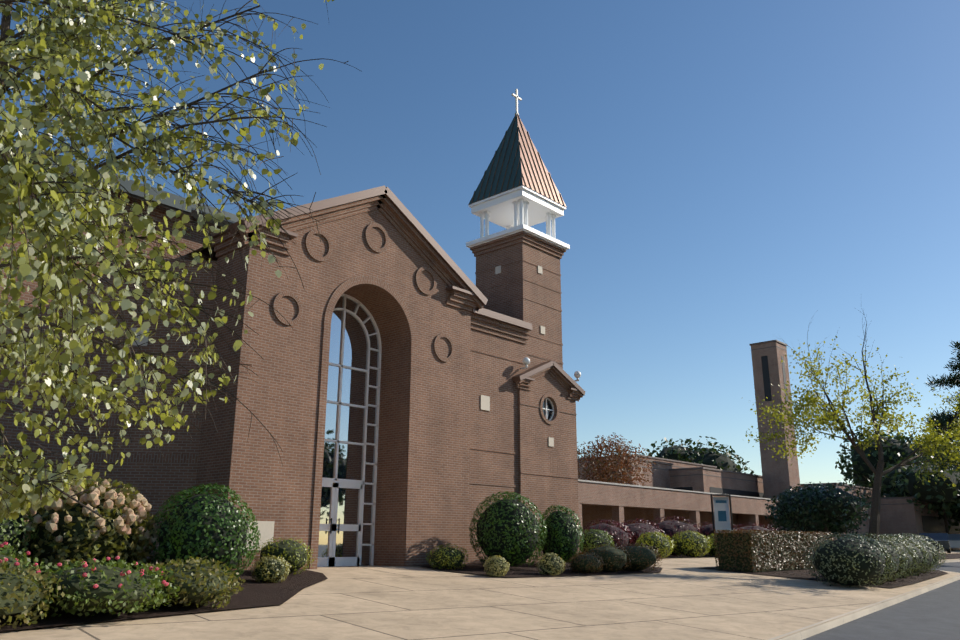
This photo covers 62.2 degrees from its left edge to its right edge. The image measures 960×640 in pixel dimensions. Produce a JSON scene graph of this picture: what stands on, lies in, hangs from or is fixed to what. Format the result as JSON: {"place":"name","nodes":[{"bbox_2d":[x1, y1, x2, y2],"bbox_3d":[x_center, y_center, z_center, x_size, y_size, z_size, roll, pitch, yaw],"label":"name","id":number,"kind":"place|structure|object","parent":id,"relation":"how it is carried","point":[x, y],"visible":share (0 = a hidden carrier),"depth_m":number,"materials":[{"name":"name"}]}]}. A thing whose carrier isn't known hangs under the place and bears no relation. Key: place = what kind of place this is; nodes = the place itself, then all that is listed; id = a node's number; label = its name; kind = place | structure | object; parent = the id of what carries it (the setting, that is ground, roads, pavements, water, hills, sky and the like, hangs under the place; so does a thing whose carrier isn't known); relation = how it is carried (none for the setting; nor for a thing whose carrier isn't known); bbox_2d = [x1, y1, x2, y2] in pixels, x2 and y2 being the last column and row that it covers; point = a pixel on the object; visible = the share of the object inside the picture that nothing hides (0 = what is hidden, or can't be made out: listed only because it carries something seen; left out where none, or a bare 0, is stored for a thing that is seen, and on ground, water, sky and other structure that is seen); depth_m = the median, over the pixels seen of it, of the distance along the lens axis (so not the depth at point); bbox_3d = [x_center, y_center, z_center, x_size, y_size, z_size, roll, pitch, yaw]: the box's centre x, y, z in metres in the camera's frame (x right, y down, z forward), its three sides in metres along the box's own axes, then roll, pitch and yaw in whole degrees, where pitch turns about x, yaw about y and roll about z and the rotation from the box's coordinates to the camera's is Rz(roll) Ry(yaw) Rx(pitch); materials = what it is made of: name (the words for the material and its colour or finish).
{"place":"outdoors","nodes":[
{"label":"outdoors","id":0,"kind":"place"},
{"bbox_2d":[0,0,361,522],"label":"tree","id":1,"kind":"object","parent":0,"point":[10,192],"depth_m":5.70,"materials":[{"name":"green plant"}]},
{"bbox_2d":[195,209,470,569],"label":"church wall","id":2,"kind":"structure","parent":0,"point":[279,398],"depth_m":21.27,"materials":[{"name":"brown brick"}]},
{"bbox_2d":[188,243,213,253],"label":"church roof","id":3,"kind":"structure","parent":2,"relation":"on","point":[203,248],"depth_m":21.75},
{"bbox_2d":[209,185,487,305],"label":"gable roof trim","id":4,"kind":"structure","parent":3,"relation":"on","point":[418,227],"depth_m":22.79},
{"bbox_2d":[131,266,553,549],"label":"stone accent blocks","id":5,"kind":"structure","parent":2,"relation":"attached to","point":[266,529],"depth_m":19.69,"materials":[{"name":"beige stone"}]},
{"bbox_2d":[212,194,482,314],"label":"gable cornice","id":6,"kind":"structure","parent":2,"relation":"attached to","point":[403,227],"depth_m":22.57,"materials":[{"name":"brown brick"}]},
{"bbox_2d":[273,223,454,568],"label":"brick arch trim","id":7,"kind":"structure","parent":2,"relation":"attached to","point":[341,289],"depth_m":21.37,"materials":[{"name":"brown brick"}]},
{"bbox_2d":[0,550,959,639],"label":"plaza paving","id":8,"kind":"structure","parent":0,"point":[690,598],"depth_m":14.14,"materials":[{"name":"concrete"}]},
{"bbox_2d":[0,177,220,568],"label":"brick wall","id":9,"kind":"structure","parent":8,"relation":"on","point":[153,477],"depth_m":19.16,"materials":[{"name":"brick"}]},
{"bbox_2d":[12,141,243,226],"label":"roof trim","id":10,"kind":"structure","parent":9,"relation":"on","point":[168,202],"depth_m":21.76,"materials":[{"name":"brown metal"}]},
{"bbox_2d":[0,569,327,631],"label":"bed mulch","id":11,"kind":"object","parent":8,"relation":"on","point":[253,593],"visible":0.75,"depth_m":12.39,"materials":[{"name":"brown soil"}]},
{"bbox_2d":[0,493,38,566],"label":"ball shrub","id":12,"kind":"object","parent":11,"relation":"on","point":[12,532],"visible":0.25,"depth_m":12.99,"materials":[{"name":"green plant"}]},
{"bbox_2d":[0,542,49,586],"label":"rose shrub","id":13,"kind":"object","parent":11,"relation":"on","point":[13,560],"visible":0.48,"depth_m":11.11,"materials":[{"name":"green plant"}]},
{"bbox_2d":[0,560,67,628],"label":"rose shrub","id":14,"kind":"object","parent":11,"relation":"on","point":[23,595],"visible":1,"depth_m":9.50,"materials":[{"name":"green plant"}]},
{"bbox_2d":[12,478,160,573],"bbox_3d":[-7.097,3.731,14.179,2.379,1.882,2.577,-13,-21,40],"label":"hydrangea shrub","id":15,"kind":"object","parent":11,"relation":"on","point":[71,530],"visible":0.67,"depth_m":13.60,"materials":[{"name":"beige plant"}]},
{"bbox_2d":[32,556,179,616],"bbox_3d":[-5.175,3.640,10.869,2.022,0.793,2.198,1,-16,-4],"label":"rose shrub","id":16,"kind":"object","parent":11,"relation":"on","point":[110,587],"visible":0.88,"depth_m":10.36,"materials":[{"name":"green plant"}]},
{"bbox_2d":[138,556,245,609],"bbox_3d":[-4.548,3.953,12.008,1.792,0.765,1.799,-13,-21,40],"label":"rose shrub","id":17,"kind":"object","parent":11,"relation":"on","point":[204,581],"visible":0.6,"depth_m":11.72,"materials":[{"name":"green plant"}]},
{"bbox_2d":[146,483,260,581],"bbox_3d":[-5.163,4.010,14.937,1.995,1.877,1.970,-13,-21,40],"label":"ball shrub","id":18,"kind":"object","parent":11,"relation":"on","point":[201,525],"visible":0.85,"depth_m":14.38,"materials":[{"name":"green plant"}]},
{"bbox_2d":[250,555,290,582],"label":"shrub","id":19,"kind":"object","parent":11,"relation":"on","point":[270,569],"visible":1,"depth_m":15.67,"materials":[{"name":"green plant"}]},
{"bbox_2d":[253,537,313,574],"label":"shrub","id":20,"kind":"object","parent":11,"relation":"on","point":[293,554],"visible":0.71,"depth_m":17.28,"materials":[{"name":"green plant"}]},
{"bbox_2d":[317,294,381,566],"bbox_3d":[-3.970,2.915,22.217,0.100,7.600,2.900,-13,-21,40],"label":"window frame","id":21,"kind":"object","parent":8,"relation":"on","point":[331,559],"visible":0.48,"depth_m":22.32,"materials":[{"name":"white metal"}]},
{"bbox_2d":[329,518,339,533],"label":"door handles","id":22,"kind":"object","parent":21,"relation":"attached to","point":[330,531],"visible":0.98,"depth_m":21.38,"materials":[{"name":"silver metal"}]},
{"bbox_2d":[318,296,378,565],"bbox_3d":[-3.970,2.915,22.217,0.001,7.600,2.900,-13,-21,40],"label":"window glass","id":23,"kind":"object","parent":21,"relation":"in","point":[350,456],"depth_m":22.52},
{"bbox_2d":[415,562,661,576],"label":"bed mulch","id":24,"kind":"object","parent":8,"relation":"on","point":[525,570],"visible":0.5,"depth_m":21.95,"materials":[{"name":"brown soil"}]},
{"bbox_2d":[425,544,468,568],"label":"shrub","id":25,"kind":"object","parent":24,"relation":"on","point":[446,557],"visible":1,"depth_m":21.02,"materials":[{"name":"green plant"}]},
{"bbox_2d":[483,555,509,576],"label":"shrub","id":26,"kind":"object","parent":24,"relation":"on","point":[495,566],"visible":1,"depth_m":19.73,"materials":[{"name":"green plant"}]},
{"bbox_2d":[469,313,529,563],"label":"brick wall","id":27,"kind":"structure","parent":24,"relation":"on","point":[497,352],"depth_m":25.56,"materials":[{"name":"brown brick"}]},
{"bbox_2d":[471,307,531,330],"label":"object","id":28,"kind":"object","parent":27,"relation":"on","point":[496,316],"visible":0.51,"depth_m":26.29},
{"bbox_2d":[469,491,546,566],"bbox_3d":[0.788,5.906,22.496,2.214,2.090,2.142,-13,-21,40],"label":"ball shrub","id":29,"kind":"object","parent":24,"relation":"on","point":[508,529],"visible":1,"depth_m":21.85,"materials":[{"name":"green plant"}]},
{"bbox_2d":[517,374,579,561],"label":"brick wall","id":30,"kind":"structure","parent":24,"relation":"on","point":[547,476],"depth_m":27.14,"materials":[{"name":"brown brick"}]},
{"bbox_2d":[520,357,529,368],"bbox_3d":[1.538,1.455,26.835,0.388,0.370,0.260,-30,-34,61],"label":"floodlight","id":31,"kind":"object","parent":30,"relation":"attached to","point":[526,361],"visible":1,"depth_m":26.71,"materials":[{"name":"white metal"}]},
{"bbox_2d":[543,397,553,420],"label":"round window","id":32,"kind":"structure","parent":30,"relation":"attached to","point":[549,413],"depth_m":27.80,"materials":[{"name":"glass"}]},
{"bbox_2d":[516,366,582,401],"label":"gable cornice","id":33,"kind":"structure","parent":30,"relation":"attached to","point":[558,377],"depth_m":28.09,"materials":[{"name":"brown brick"}]},
{"bbox_2d":[512,361,584,395],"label":"gable roof trim","id":34,"kind":"structure","parent":33,"relation":"on","point":[527,373],"depth_m":27.61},
{"bbox_2d":[574,371,580,381],"bbox_3d":[3.521,2.051,28.950,0.388,0.370,0.260,-30,-34,61],"label":"floodlight","id":35,"kind":"object","parent":30,"relation":"attached to","point":[577,374],"visible":1,"depth_m":28.82,"materials":[{"name":"white metal"}]},
{"bbox_2d":[536,552,565,574],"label":"shrub","id":36,"kind":"object","parent":24,"relation":"on","point":[551,564],"visible":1,"depth_m":20.97,"materials":[{"name":"green plant"}]},
{"bbox_2d":[537,505,583,562],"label":"ball shrub","id":37,"kind":"object","parent":24,"relation":"on","point":[562,540],"visible":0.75,"depth_m":24.04,"materials":[{"name":"green plant"}]},
{"bbox_2d":[567,552,603,572],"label":"shrub","id":38,"kind":"object","parent":24,"relation":"on","point":[586,563],"visible":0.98,"depth_m":22.13,"materials":[{"name":"green plant"}]},
{"bbox_2d":[581,543,634,571],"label":"shrub","id":39,"kind":"object","parent":24,"relation":"on","point":[614,558],"visible":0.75,"depth_m":22.91,"materials":[{"name":"green plant"}]},
{"bbox_2d":[616,543,661,570],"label":"shrub","id":40,"kind":"object","parent":24,"relation":"on","point":[645,558],"visible":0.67,"depth_m":23.83,"materials":[{"name":"green plant"}]},
{"bbox_2d":[624,543,660,567],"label":"shrub","id":41,"kind":"object","parent":24,"relation":"on","point":[653,552],"visible":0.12,"depth_m":25.40,"materials":[{"name":"green plant"}]},
{"bbox_2d":[579,529,614,552],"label":"shrub","id":42,"kind":"object","parent":8,"relation":"on","point":[597,538],"visible":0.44,"depth_m":29.99,"materials":[{"name":"green plant"}]},
{"bbox_2d":[577,432,655,485],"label":"crape myrtle tree","id":43,"kind":"object","parent":8,"relation":"on","point":[625,457],"visible":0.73,"depth_m":51.33,"materials":[{"name":"red plant"}]},
{"bbox_2d":[636,532,674,557],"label":"shrub","id":44,"kind":"object","parent":8,"relation":"on","point":[660,542],"visible":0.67,"depth_m":32.15,"materials":[{"name":"green plant"}]},
{"bbox_2d":[578,481,778,550],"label":"covered walkway","id":45,"kind":"structure","parent":8,"relation":"on","point":[607,502],"depth_m":45.11,"materials":[{"name":"beige concrete"}]},
{"bbox_2d":[578,479,779,500],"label":"roof fascia","id":46,"kind":"structure","parent":45,"relation":"on","point":[667,489],"depth_m":43.82,"materials":[{"name":"grey"}]},
{"bbox_2d":[665,553,714,557],"bbox_3d":[14.492,12.796,43.407,5.700,0.001,33.000,-13,-21,40],"label":"mulch bed","id":47,"kind":"object","parent":8,"relation":"on","point":[676,556],"depth_m":36.46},
{"bbox_2d":[581,519,634,548],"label":"shrub","id":48,"kind":"object","parent":47,"relation":"on","point":[620,537],"visible":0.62,"depth_m":31.79,"materials":[{"name":"purple plant"}]},
{"bbox_2d":[614,518,666,545],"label":"shrub","id":49,"kind":"object","parent":47,"relation":"on","point":[637,528],"visible":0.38,"depth_m":34.18,"materials":[{"name":"purple plant"}]},
{"bbox_2d":[648,516,703,555],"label":"shrub","id":50,"kind":"object","parent":47,"relation":"on","point":[670,527],"visible":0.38,"depth_m":37.17,"materials":[{"name":"purple plant"}]},
{"bbox_2d":[669,530,712,556],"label":"shrub","id":51,"kind":"object","parent":47,"relation":"on","point":[693,544],"visible":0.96,"depth_m":34.84,"materials":[{"name":"green plant"}]},
{"bbox_2d":[705,533,717,556],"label":"shrub","id":52,"kind":"object","parent":47,"relation":"on","point":[712,550],"visible":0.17,"depth_m":36.51,"materials":[{"name":"green plant"}]},
{"bbox_2d":[694,520,740,554],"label":"shrub","id":53,"kind":"object","parent":47,"relation":"on","point":[707,530],"visible":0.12,"depth_m":40.30,"materials":[{"name":"purple plant"}]},
{"bbox_2d":[710,494,732,534],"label":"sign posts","id":54,"kind":"object","parent":47,"relation":"on","point":[711,495],"visible":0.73,"depth_m":39.07,"materials":[{"name":"black metal"}]},
{"bbox_2d":[713,497,730,532],"bbox_3d":[11.891,9.801,38.992,0.479,2.200,0.690,-13,-21,40],"label":"banner sign","id":55,"kind":"object","parent":54,"relation":"attached to","point":[722,525],"visible":0.6,"depth_m":39.07,"materials":[{"name":"white metal"}]},
{"bbox_2d":[716,500,726,532],"bbox_3d":[11.893,9.717,39.010,0.001,1.710,0.600,-49,-51,70],"label":"sign banner print","id":56,"kind":"object","parent":55,"relation":"attached to","point":[721,515],"visible":0.7,"depth_m":39.06},
{"bbox_2d":[733,522,778,530],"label":"shrub","id":57,"kind":"object","parent":47,"relation":"on","point":[753,527],"visible":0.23,"depth_m":44.28,"materials":[{"name":"purple plant"}]},
{"bbox_2d":[642,436,755,474],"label":"tree","id":58,"kind":"object","parent":8,"relation":"on","point":[710,456],"visible":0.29,"depth_m":94.49,"materials":[{"name":"green plant"}]},
{"bbox_2d":[577,341,959,550],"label":"background buildings","id":59,"kind":"structure","parent":8,"relation":"on","point":[779,475],"depth_m":70.35,"materials":[{"name":"brown brick"}]},
{"bbox_2d":[577,340,927,515],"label":"campus building copings","id":60,"kind":"object","parent":59,"relation":"on","point":[685,468],"visible":0.17,"depth_m":70.36,"materials":[{"name":"brown concrete"}]},
{"bbox_2d":[670,356,959,532],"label":"dark openings","id":61,"kind":"object","parent":59,"relation":"attached to","point":[931,524],"visible":0.25,"depth_m":72.44,"materials":[{"name":"black"}]},
{"bbox_2d":[764,482,871,538],"bbox_3d":[17.727,10.194,40.675,5.028,3.924,6.404,-13,-21,40],"label":"bush","id":62,"kind":"object","parent":8,"relation":"on","point":[809,507],"visible":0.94,"depth_m":39.43,"materials":[{"name":"green plant"}]},
{"bbox_2d":[703,567,947,587],"bbox_3d":[14.197,9.452,29.862,6.150,0.406,13.900,-13,-21,40],"label":"mulch bed","id":63,"kind":"object","parent":8,"relation":"on","point":[805,574],"visible":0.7,"depth_m":26.56,"materials":[{"name":"brown soil"}]},
{"bbox_2d":[713,529,833,571],"bbox_3d":[11.101,8.508,29.464,1.451,1.381,7.891,-13,-21,40],"label":"hedge shrub","id":64,"kind":"object","parent":63,"relation":"on","point":[743,550],"visible":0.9,"depth_m":27.15,"materials":[{"name":"green plant"}]},
{"bbox_2d":[803,532,897,586],"bbox_3d":[10.777,6.966,23.199,2.442,1.527,2.790,-13,-21,40],"label":"mound shrub","id":65,"kind":"object","parent":63,"relation":"on","point":[851,561],"visible":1,"depth_m":22.46,"materials":[{"name":"green plant"}]},
{"bbox_2d":[843,532,907,583],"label":"mound shrub","id":66,"kind":"object","parent":63,"relation":"on","point":[894,554],"visible":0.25,"depth_m":24.30,"materials":[{"name":"green plant"}]},
{"bbox_2d":[862,534,920,578],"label":"mound shrub","id":67,"kind":"object","parent":63,"relation":"on","point":[909,559],"visible":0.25,"depth_m":26.14,"materials":[{"name":"green plant"}]},
{"bbox_2d":[880,533,928,576],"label":"mound shrub","id":68,"kind":"object","parent":63,"relation":"on","point":[920,555],"visible":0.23,"depth_m":28.02,"materials":[{"name":"green plant"}]},
{"bbox_2d":[880,533,938,573],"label":"mound shrub","id":69,"kind":"object","parent":63,"relation":"on","point":[930,555],"visible":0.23,"depth_m":29.90,"materials":[{"name":"green plant"}]},
{"bbox_2d":[893,533,946,570],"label":"mound shrub","id":70,"kind":"object","parent":63,"relation":"on","point":[936,550],"visible":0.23,"depth_m":31.68,"materials":[{"name":"green plant"}]},
{"bbox_2d":[869,452,959,550],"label":"tree","id":71,"kind":"object","parent":8,"relation":"on","point":[941,494],"visible":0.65,"depth_m":68.68,"materials":[{"name":"green plant"}]},
{"bbox_2d":[919,533,950,552],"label":"car","id":72,"kind":"object","parent":8,"relation":"on","point":[942,539],"visible":0.52,"depth_m":57.15,"materials":[{"name":"blue paint"}]},
{"bbox_2d":[940,553,959,558],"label":"curb","id":73,"kind":"structure","parent":8,"relation":"on","point":[953,556],"depth_m":52.74,"materials":[{"name":"beige concrete"}]},
{"bbox_2d":[946,534,959,549],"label":"car","id":74,"kind":"object","parent":8,"relation":"on","point":[954,540],"visible":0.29,"depth_m":66.44,"materials":[{"name":"grey paint"}]},
{"bbox_2d":[0,0,959,484],"label":"sky","id":75,"kind":"structure","parent":0,"point":[727,174],"materials":[{"name":"blue"}]},
{"bbox_2d":[470,231,565,369],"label":"brick tower","id":76,"kind":"structure","parent":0,"point":[519,287],"depth_m":28.79,"materials":[{"name":"brown brick"}]},
{"bbox_2d":[466,185,569,249],"bbox_3d":[1.445,-3.538,30.364,2.800,1.760,2.800,-13,-21,40],"label":"belfry","id":77,"kind":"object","parent":76,"relation":"on","point":[500,207],"depth_m":29.83,"materials":[{"name":"white paint"}]},
{"bbox_2d":[468,111,566,206],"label":"church spire","id":78,"kind":"structure","parent":77,"relation":"on","point":[516,161],"depth_m":30.33,"materials":[{"name":"metal"}]},
{"bbox_2d":[512,89,521,114],"bbox_3d":[1.468,-8.636,31.779,0.120,1.320,0.560,-13,-21,40],"label":"cross","id":79,"kind":"object","parent":78,"relation":"on","point":[515,95],"visible":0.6,"depth_m":31.79,"materials":[{"name":"white metal"}]},
{"bbox_2d":[479,198,556,237],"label":"columns","id":80,"kind":"structure","parent":77,"relation":"on","point":[547,218],"depth_m":30.12,"materials":[{"name":"white paint"}]},
{"bbox_2d":[742,310,959,580],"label":"tree","id":81,"kind":"object","parent":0,"point":[947,443],"depth_m":26.88,"materials":[{"name":"green plant"}]},
{"bbox_2d":[803,562,959,639],"bbox_3d":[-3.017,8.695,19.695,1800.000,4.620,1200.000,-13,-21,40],"label":"ground","id":82,"kind":"structure","parent":0,"point":[933,614],"depth_m":16.38,"materials":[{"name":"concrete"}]},
{"bbox_2d":[768,559,959,639],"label":"plaza kerb","id":83,"kind":"structure","parent":82,"relation":"on","point":[812,631],"depth_m":16.53,"materials":[{"name":"concrete"}]},
{"bbox_2d":[836,423,941,487],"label":"tree","id":84,"kind":"object","parent":82,"relation":"on","point":[895,447],"visible":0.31,"depth_m":100.15,"materials":[{"name":"green plant"}]},
{"bbox_2d":[835,437,958,485],"bbox_3d":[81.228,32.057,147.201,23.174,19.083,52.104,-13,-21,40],"label":"tree","id":85,"kind":"object","parent":82,"relation":"on","point":[849,463],"depth_m":139.91,"materials":[{"name":"green plant"}]},
{"bbox_2d":[911,341,959,472],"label":"pine tree","id":86,"kind":"object","parent":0,"point":[942,418],"depth_m":47.21,"materials":[{"name":"green plant"}]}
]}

